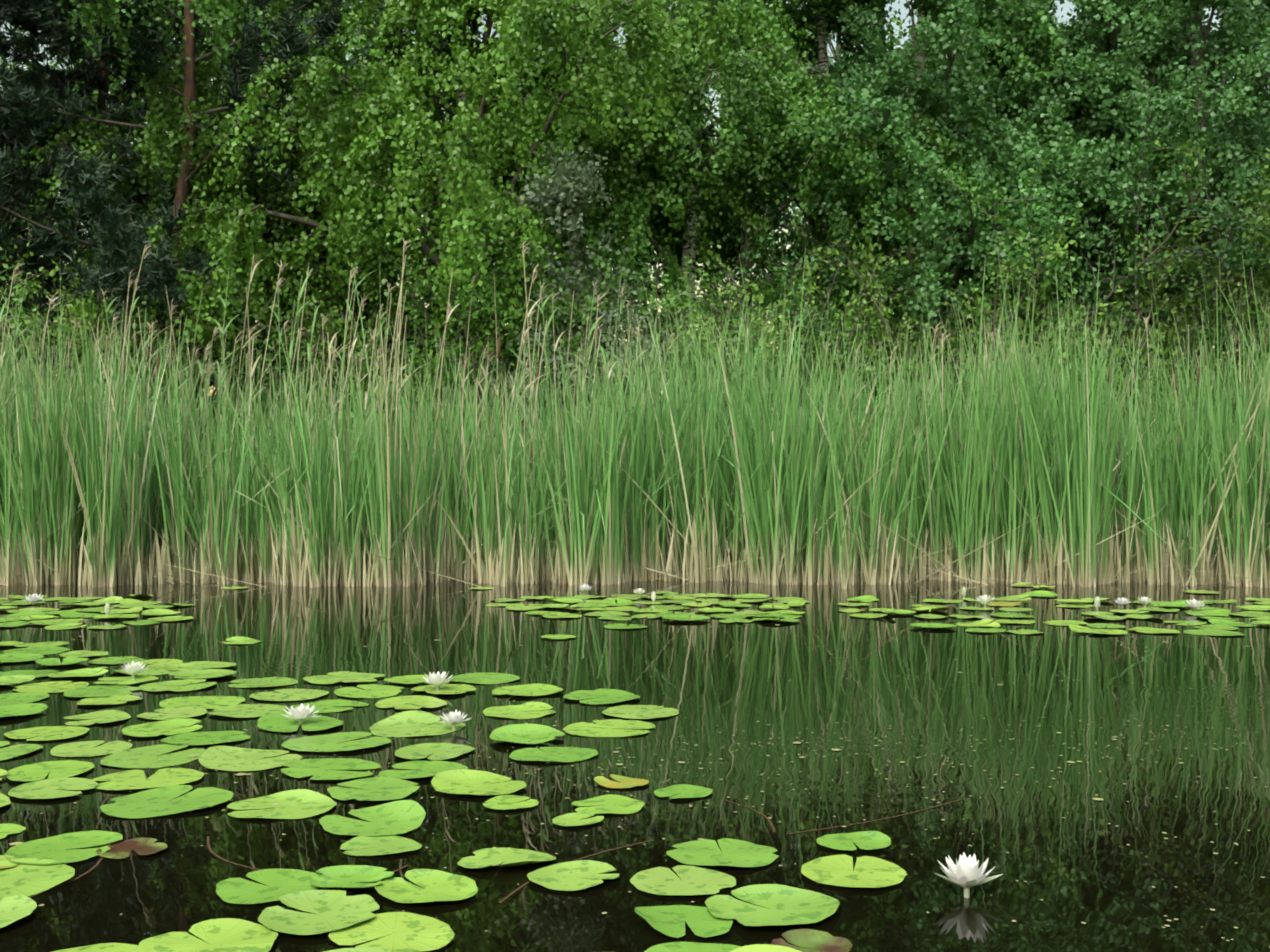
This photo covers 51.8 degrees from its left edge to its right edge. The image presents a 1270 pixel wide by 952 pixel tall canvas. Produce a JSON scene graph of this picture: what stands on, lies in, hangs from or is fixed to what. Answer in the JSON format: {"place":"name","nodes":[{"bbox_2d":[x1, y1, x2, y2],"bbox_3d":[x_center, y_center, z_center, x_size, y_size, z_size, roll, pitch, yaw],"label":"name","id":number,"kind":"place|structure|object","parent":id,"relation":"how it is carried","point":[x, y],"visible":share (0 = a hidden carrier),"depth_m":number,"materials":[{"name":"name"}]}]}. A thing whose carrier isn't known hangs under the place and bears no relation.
{"place":"outdoors","nodes":[
{"label":"outdoors","id":0,"kind":"place"},
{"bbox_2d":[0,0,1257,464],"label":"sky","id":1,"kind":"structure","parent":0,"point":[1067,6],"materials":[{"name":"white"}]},
{"bbox_2d":[0,571,1269,951],"bbox_3d":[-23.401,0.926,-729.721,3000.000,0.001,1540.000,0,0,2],"label":"pond water","id":2,"kind":"structure","parent":0,"point":[1136,869],"depth_m":4.26,"materials":[{"name":"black liquid"}]},
{"bbox_2d":[29,799,962,943],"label":"lily stalks","id":3,"kind":"object","parent":2,"relation":"in","point":[216,855],"visible":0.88,"depth_m":3.20,"materials":[{"name":"plant"}]},
{"bbox_2d":[23,584,1204,897],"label":"water lily flowers","id":4,"kind":"object","parent":2,"relation":"on","point":[965,874],"visible":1,"depth_m":4.84,"materials":[{"name":"white plant"}]},
{"bbox_2d":[0,582,1269,951],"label":"lily pads","id":5,"kind":"object","parent":2,"relation":"on","point":[40,866],"visible":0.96,"depth_m":3.88,"materials":[{"name":"green plant"}]},
{"bbox_2d":[4,592,1269,946],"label":"floating debris","id":6,"kind":"object","parent":2,"relation":"on","point":[760,774],"visible":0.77,"depth_m":4.21,"materials":[{"name":"beige plant"}]},
{"bbox_2d":[537,269,839,485],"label":"willow","id":7,"kind":"object","parent":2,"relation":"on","point":[707,308],"visible":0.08,"depth_m":14.26,"materials":[{"name":"green plant"}]},
{"bbox_2d":[689,194,954,439],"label":"willow","id":8,"kind":"object","parent":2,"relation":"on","point":[842,258],"visible":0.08,"depth_m":15.56,"materials":[{"name":"green plant"}]},
{"bbox_2d":[789,221,1132,438],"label":"willow","id":9,"kind":"object","parent":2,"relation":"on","point":[881,307],"visible":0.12,"depth_m":14.64,"materials":[{"name":"green plant"}]},
{"bbox_3d":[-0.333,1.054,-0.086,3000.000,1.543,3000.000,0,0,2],"label":"ground","id":10,"kind":"structure","parent":0,"visible":0},
{"bbox_2d":[0,238,98,405],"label":"bush","id":11,"kind":"object","parent":10,"relation":"on","point":[23,315],"visible":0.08,"depth_m":14.37,"materials":[{"name":"green plant"}]},
{"bbox_2d":[0,0,155,363],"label":"pine","id":12,"kind":"object","parent":10,"relation":"on","point":[34,177],"visible":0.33,"depth_m":16.74,"materials":[{"name":"green plant"}]},
{"bbox_2d":[0,241,185,453],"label":"bush","id":13,"kind":"object","parent":10,"relation":"on","point":[73,298],"visible":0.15,"depth_m":14.79,"materials":[{"name":"green plant"}]},
{"bbox_2d":[0,155,186,419],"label":"willow","id":14,"kind":"object","parent":10,"relation":"on","point":[7,272],"visible":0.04,"depth_m":16.25,"materials":[{"name":"green plant"}]},
{"bbox_2d":[22,2,246,417],"bbox_3d":[-9.893,-6.720,28.729,8.063,15.208,10.417,0,0,2],"label":"tree","id":15,"kind":"object","parent":10,"relation":"on","point":[107,207],"depth_m":27.92,"materials":[{"name":"green plant"}]},
{"bbox_2d":[0,1,274,418],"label":"tree","id":16,"kind":"object","parent":10,"relation":"on","point":[114,85],"visible":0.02,"depth_m":21.41,"materials":[{"name":"green plant"}]},
{"bbox_2d":[25,251,291,459],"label":"willow","id":17,"kind":"object","parent":10,"relation":"on","point":[210,283],"visible":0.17,"depth_m":15.10,"materials":[{"name":"green plant"}]},
{"bbox_2d":[0,0,326,404],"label":"pine","id":18,"kind":"object","parent":10,"relation":"on","point":[129,82],"visible":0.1,"depth_m":18.02,"materials":[{"name":"green plant"}]},
{"bbox_2d":[57,0,286,97],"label":"birch","id":19,"kind":"object","parent":10,"relation":"on","point":[205,4],"visible":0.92,"depth_m":15.19,"materials":[{"name":"green plant"}]},
{"bbox_2d":[0,0,429,442],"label":"tree","id":20,"kind":"object","parent":10,"relation":"on","point":[307,54],"depth_m":22.25,"materials":[{"name":"green plant"}]},
{"bbox_2d":[19,167,428,453],"bbox_3d":[-5.319,-1.679,16.976,5.363,5.042,3.491,0,0,2],"label":"willow","id":21,"kind":"object","parent":10,"relation":"on","point":[233,312],"visible":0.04,"depth_m":15.98,"materials":[{"name":"green plant"}]},
{"bbox_2d":[0,0,464,400],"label":"pine","id":22,"kind":"object","parent":10,"relation":"on","point":[91,188],"visible":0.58,"depth_m":15.62,"materials":[{"name":"green plant"}]},
{"bbox_2d":[97,280,432,518],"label":"willow","id":23,"kind":"object","parent":10,"relation":"on","point":[219,342],"visible":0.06,"depth_m":15.44,"materials":[{"name":"green plant"}]},
{"bbox_2d":[7,0,560,419],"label":"tree","id":24,"kind":"object","parent":10,"relation":"on","point":[163,113],"visible":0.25,"depth_m":16.33,"materials":[{"name":"green plant"}]},
{"bbox_2d":[233,282,480,463],"bbox_3d":[-3.342,-0.686,15.663,3.039,3.236,2.731,0,0,2],"label":"bush","id":25,"kind":"object","parent":10,"relation":"on","point":[261,360],"visible":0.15,"depth_m":15.42,"materials":[{"name":"green plant"}]},
{"bbox_2d":[293,1,490,319],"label":"tree","id":26,"kind":"object","parent":10,"relation":"on","point":[351,32],"depth_m":29.93,"materials":[{"name":"green plant"}]},
{"bbox_2d":[197,167,602,420],"bbox_3d":[-2.913,-1.513,16.930,5.341,4.922,2.963,0,0,2],"label":"willow","id":27,"kind":"object","parent":10,"relation":"on","point":[343,292],"visible":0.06,"depth_m":16.37,"materials":[{"name":"green plant"}]},
{"bbox_2d":[265,287,537,451],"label":"willow","id":28,"kind":"object","parent":10,"relation":"on","point":[318,325],"visible":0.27,"depth_m":14.68,"materials":[{"name":"green plant"}]},
{"bbox_2d":[258,0,544,401],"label":"tree","id":29,"kind":"object","parent":10,"relation":"on","point":[357,45],"depth_m":22.51,"materials":[{"name":"green plant"}]},
{"bbox_2d":[100,0,777,438],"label":"tree","id":30,"kind":"object","parent":10,"relation":"on","point":[490,122],"visible":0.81,"depth_m":15.00,"materials":[{"name":"green plant"}]},
{"bbox_2d":[366,176,578,501],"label":"willow","id":31,"kind":"object","parent":10,"relation":"on","point":[506,299],"visible":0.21,"depth_m":15.02,"materials":[{"name":"green plant"}]},
{"bbox_2d":[364,227,653,505],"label":"willow","id":32,"kind":"object","parent":10,"relation":"on","point":[463,317],"visible":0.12,"depth_m":14.57,"materials":[{"name":"green plant"}]},
{"bbox_2d":[437,135,686,434],"bbox_3d":[-0.793,-1.526,14.882,2.773,4.830,2.409,0,0,2],"label":"bush","id":33,"kind":"object","parent":10,"relation":"on","point":[568,202],"visible":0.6,"depth_m":14.67,"materials":[{"name":"green plant"}]},
{"bbox_2d":[396,11,730,447],"bbox_3d":[-3.099,-6.842,29.540,8.153,15.443,9.726,0,0,-39],"label":"tree","id":34,"kind":"object","parent":10,"relation":"on","point":[654,265],"depth_m":27.76,"materials":[{"name":"green plant"}]},
{"bbox_2d":[370,0,775,406],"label":"tree","id":35,"kind":"object","parent":10,"relation":"on","point":[700,246],"visible":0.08,"depth_m":16.77,"materials":[{"name":"green plant"}]},
{"bbox_2d":[393,9,844,412],"bbox_3d":[-0.311,-6.093,23.445,9.295,13.990,8.015,0,0,2],"label":"tree","id":36,"kind":"object","parent":10,"relation":"on","point":[679,312],"depth_m":23.17,"materials":[{"name":"green plant"}]},
{"bbox_2d":[497,258,748,490],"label":"willow","id":37,"kind":"object","parent":10,"relation":"on","point":[654,306],"visible":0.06,"depth_m":14.95,"materials":[{"name":"green plant"}]},
{"bbox_2d":[0,218,1269,588],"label":"reed belt","id":38,"kind":"object","parent":10,"relation":"on","point":[90,496],"visible":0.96,"depth_m":11.45,"materials":[{"name":"green plant"}]},
{"bbox_2d":[546,3,786,364],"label":"tree","id":39,"kind":"object","parent":10,"relation":"on","point":[708,103],"depth_m":28.16,"materials":[{"name":"green plant"}]},
{"bbox_2d":[499,0,938,372],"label":"birch","id":40,"kind":"object","parent":10,"relation":"on","point":[770,93],"visible":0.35,"depth_m":16.13,"materials":[{"name":"green plant"}]},
{"bbox_2d":[572,0,940,428],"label":"tree","id":41,"kind":"object","parent":10,"relation":"on","point":[708,112],"depth_m":23.76,"materials":[{"name":"green plant"}]},
{"bbox_2d":[567,0,985,378],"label":"birch","id":42,"kind":"object","parent":10,"relation":"on","point":[820,16],"visible":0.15,"depth_m":17.54,"materials":[{"name":"green plant"}]},
{"bbox_2d":[648,227,923,456],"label":"willow","id":43,"kind":"object","parent":10,"relation":"on","point":[808,267],"visible":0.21,"depth_m":15.11,"materials":[{"name":"green plant"}]},
{"bbox_2d":[664,121,950,426],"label":"willow","id":44,"kind":"object","parent":10,"relation":"on","point":[729,259],"visible":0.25,"depth_m":16.97,"materials":[{"name":"green plant"}]},
{"bbox_2d":[702,0,966,365],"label":"tree","id":45,"kind":"object","parent":10,"relation":"on","point":[832,48],"depth_m":30.77,"materials":[{"name":"green plant"}]},
{"bbox_2d":[716,274,1022,461],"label":"willow","id":46,"kind":"object","parent":10,"relation":"on","point":[866,328],"visible":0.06,"depth_m":14.95,"materials":[{"name":"green plant"}]},
{"bbox_2d":[663,0,1078,380],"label":"tree","id":47,"kind":"object","parent":10,"relation":"on","point":[787,218],"depth_m":23.81,"materials":[{"name":"green plant"}]},
{"bbox_2d":[777,0,1085,396],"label":"tree","id":48,"kind":"object","parent":10,"relation":"on","point":[1061,2],"depth_m":23.50,"materials":[{"name":"green plant"}]},
{"bbox_2d":[780,0,1151,378],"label":"alder","id":49,"kind":"object","parent":10,"relation":"on","point":[927,92],"visible":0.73,"depth_m":15.53,"materials":[{"name":"green plant"}]},
{"bbox_2d":[711,129,1237,424],"bbox_3d":[4.211,-1.619,16.399,6.321,4.924,3.317,0,0,31],"label":"willow","id":50,"kind":"object","parent":10,"relation":"on","point":[1113,273],"visible":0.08,"depth_m":14.58,"materials":[{"name":"green plant"}]},
{"bbox_2d":[855,0,1103,392],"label":"tree","id":51,"kind":"object","parent":10,"relation":"on","point":[900,27],"depth_m":29.41,"materials":[{"name":"green plant"}]},
{"bbox_2d":[751,0,1222,382],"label":"alder","id":52,"kind":"object","parent":10,"relation":"on","point":[991,23],"visible":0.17,"depth_m":16.86,"materials":[{"name":"green plant"}]},
{"bbox_2d":[828,174,1200,440],"bbox_3d":[4.618,-1.205,15.444,4.660,4.534,3.041,0,0,2],"label":"willow","id":53,"kind":"object","parent":10,"relation":"on","point":[1107,316],"visible":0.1,"depth_m":14.86,"materials":[{"name":"green plant"}]},
{"bbox_2d":[866,99,1227,415],"bbox_3d":[4.649,-2.072,16.380,4.530,5.825,4.216,0,0,-37],"label":"willow","id":54,"kind":"object","parent":10,"relation":"on","point":[1021,309],"visible":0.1,"depth_m":15.07,"materials":[{"name":"green plant"}]},
{"bbox_2d":[968,0,1235,501],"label":"tree","id":55,"kind":"object","parent":10,"relation":"on","point":[1147,80],"depth_m":29.47,"materials":[{"name":"green plant"}]},
{"bbox_2d":[935,0,1269,436],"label":"alder","id":56,"kind":"object","parent":10,"relation":"on","point":[1105,13],"visible":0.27,"depth_m":16.05,"materials":[{"name":"green plant"}]},
{"bbox_2d":[942,0,1269,391],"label":"alder","id":57,"kind":"object","parent":10,"relation":"on","point":[1238,105],"visible":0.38,"depth_m":15.53,"materials":[{"name":"green plant"}]},
{"bbox_2d":[998,207,1268,534],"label":"willow","id":58,"kind":"object","parent":10,"relation":"on","point":[1160,274],"visible":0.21,"depth_m":14.41,"materials":[{"name":"green plant"}]},
{"bbox_2d":[1041,179,1269,419],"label":"willow","id":59,"kind":"object","parent":10,"relation":"on","point":[1070,316],"visible":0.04,"depth_m":14.04,"materials":[{"name":"green plant"}]},
{"bbox_2d":[1053,0,1267,444],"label":"tree","id":60,"kind":"object","parent":10,"relation":"on","point":[1130,28],"depth_m":21.94,"materials":[{"name":"green plant"}]},
{"bbox_2d":[1066,179,1265,383],"bbox_3d":[7.582,-2.227,16.895,4.050,6.134,4.902,0,0,13],"label":"bush","id":61,"kind":"object","parent":10,"relation":"on","point":[1186,250],"visible":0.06,"depth_m":15.54,"materials":[{"name":"green plant"}]},
{"bbox_2d":[1067,67,1269,443],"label":"willow","id":62,"kind":"object","parent":10,"relation":"on","point":[1231,225],"visible":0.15,"depth_m":14.78,"materials":[{"name":"green plant"}]},
{"bbox_2d":[1109,206,1269,451],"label":"bush","id":63,"kind":"object","parent":10,"relation":"on","point":[1184,302],"visible":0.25,"depth_m":14.76,"materials":[{"name":"green plant"}]},
{"bbox_2d":[1113,0,1269,309],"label":"alder","id":64,"kind":"object","parent":10,"relation":"on","point":[1186,92],"visible":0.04,"depth_m":16.29,"materials":[{"name":"green plant"}]},
{"bbox_2d":[1144,126,1269,397],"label":"bush","id":65,"kind":"object","parent":10,"relation":"on","point":[1260,217],"visible":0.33,"depth_m":14.68,"materials":[{"name":"green plant"}]},
{"bbox_2d":[1180,5,1269,344],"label":"tree","id":66,"kind":"object","parent":10,"relation":"on","point":[1206,17],"visible":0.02,"depth_m":22.20,"materials":[{"name":"green plant"}]}
]}

